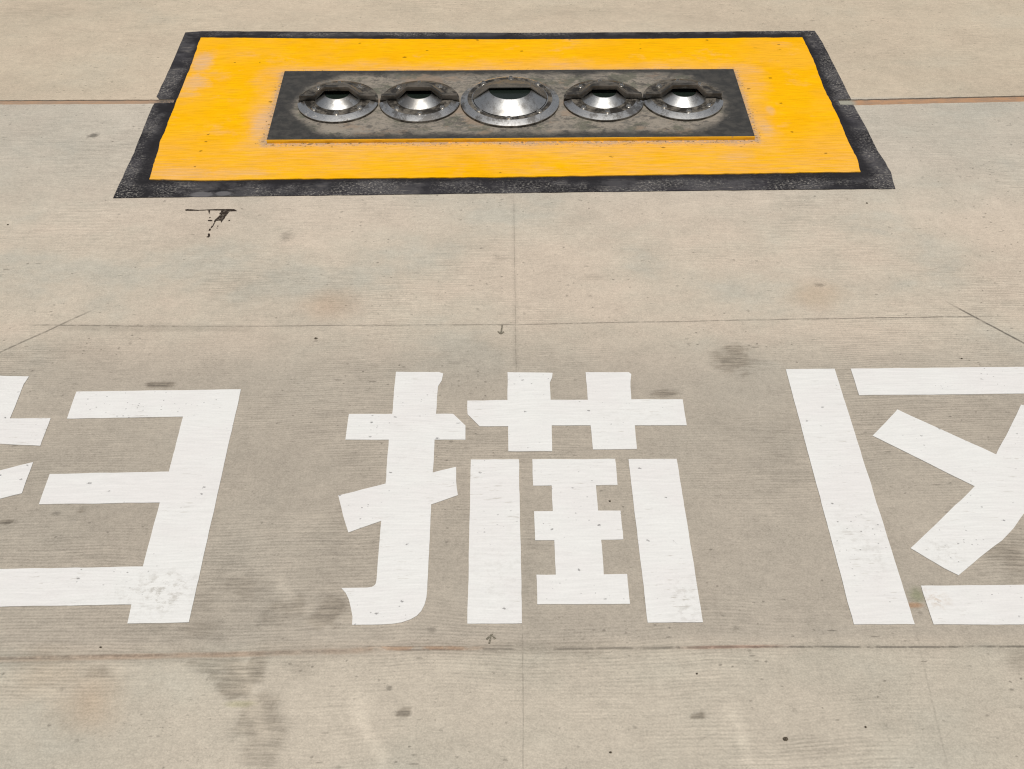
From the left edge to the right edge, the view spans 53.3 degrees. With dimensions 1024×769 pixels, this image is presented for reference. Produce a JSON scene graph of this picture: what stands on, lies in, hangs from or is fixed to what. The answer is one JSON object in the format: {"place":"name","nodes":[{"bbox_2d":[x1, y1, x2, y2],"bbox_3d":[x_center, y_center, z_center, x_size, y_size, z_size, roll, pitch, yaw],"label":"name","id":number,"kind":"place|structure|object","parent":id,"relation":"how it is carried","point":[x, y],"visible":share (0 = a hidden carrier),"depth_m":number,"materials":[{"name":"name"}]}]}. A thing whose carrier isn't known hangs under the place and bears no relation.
{"place":"outdoors","nodes":[
{"label":"outdoors","id":0,"kind":"place"},
{"bbox_2d":[0,0,1023,768],"bbox_3d":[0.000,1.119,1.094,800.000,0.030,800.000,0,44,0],"label":"ground","id":1,"kind":"structure","parent":0,"point":[718,312],"depth_m":2.20,"materials":[{"name":"concrete"}]},
{"bbox_2d":[0,100,173,104],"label":"expansion joint","id":2,"kind":"object","parent":1,"relation":"on","point":[76,102],"visible":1,"depth_m":3.10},
{"bbox_2d":[0,376,240,623],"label":"painted character","id":3,"kind":"object","parent":1,"relation":"on","point":[160,585],"visible":1,"depth_m":2.00,"materials":[{"name":"white paint"}]},
{"bbox_2d":[185,209,236,237],"bbox_3d":[-0.773,-0.439,2.666,0.111,0.001,0.150,-26,50,-24],"label":"tar smear","id":4,"kind":"object","parent":1,"relation":"on","point":[223,215],"visible":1,"depth_m":2.68},
{"bbox_2d":[486,634,495,643],"bbox_3d":[-0.037,0.440,1.766,0.012,0.001,0.018,33,53,29],"label":"pencil arrow","id":5,"kind":"object","parent":1,"relation":"on","point":[490,636],"visible":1,"depth_m":1.77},
{"bbox_2d":[113,31,894,197],"bbox_3d":[-0.025,-0.852,3.088,2.132,0.002,0.987,0,44,0],"label":"black border","id":6,"kind":"object","parent":1,"relation":"on","point":[874,173],"visible":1,"depth_m":2.79,"materials":[{"name":"paint"}]},
{"bbox_2d":[149,37,860,180],"bbox_3d":[-0.029,-0.861,3.094,2.001,0.003,0.856,0,44,0],"label":"yellow rectangle","id":7,"kind":"object","parent":6,"relation":"on","point":[219,123],"visible":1,"depth_m":3.00,"materials":[{"name":"paint"}]},
{"bbox_2d":[267,69,754,142],"bbox_3d":[-0.006,-0.862,3.046,1.412,0.070,0.413,0,44,0],"label":"vehicle scanner","id":8,"kind":"object","parent":7,"relation":"on","point":[404,106],"visible":1,"depth_m":3.01,"materials":[{"name":"metal"}]},
{"bbox_2d":[338,372,702,624],"bbox_3d":[0.013,0.195,2.017,0.710,0.002,0.643,0,44,0],"label":"painted character","id":9,"kind":"object","parent":1,"relation":"on","point":[575,525],"visible":1,"depth_m":1.98,"materials":[{"name":"white paint"}]},
{"bbox_2d":[786,367,1023,624],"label":"painted character","id":10,"kind":"object","parent":1,"relation":"on","point":[984,515],"visible":1,"depth_m":2.00,"materials":[{"name":"white paint"}]},
{"bbox_2d":[839,97,1023,104],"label":"expansion joint","id":11,"kind":"object","parent":1,"relation":"on","point":[950,100],"visible":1,"depth_m":3.10,"materials":[{"name":"beige concrete"}]}
]}

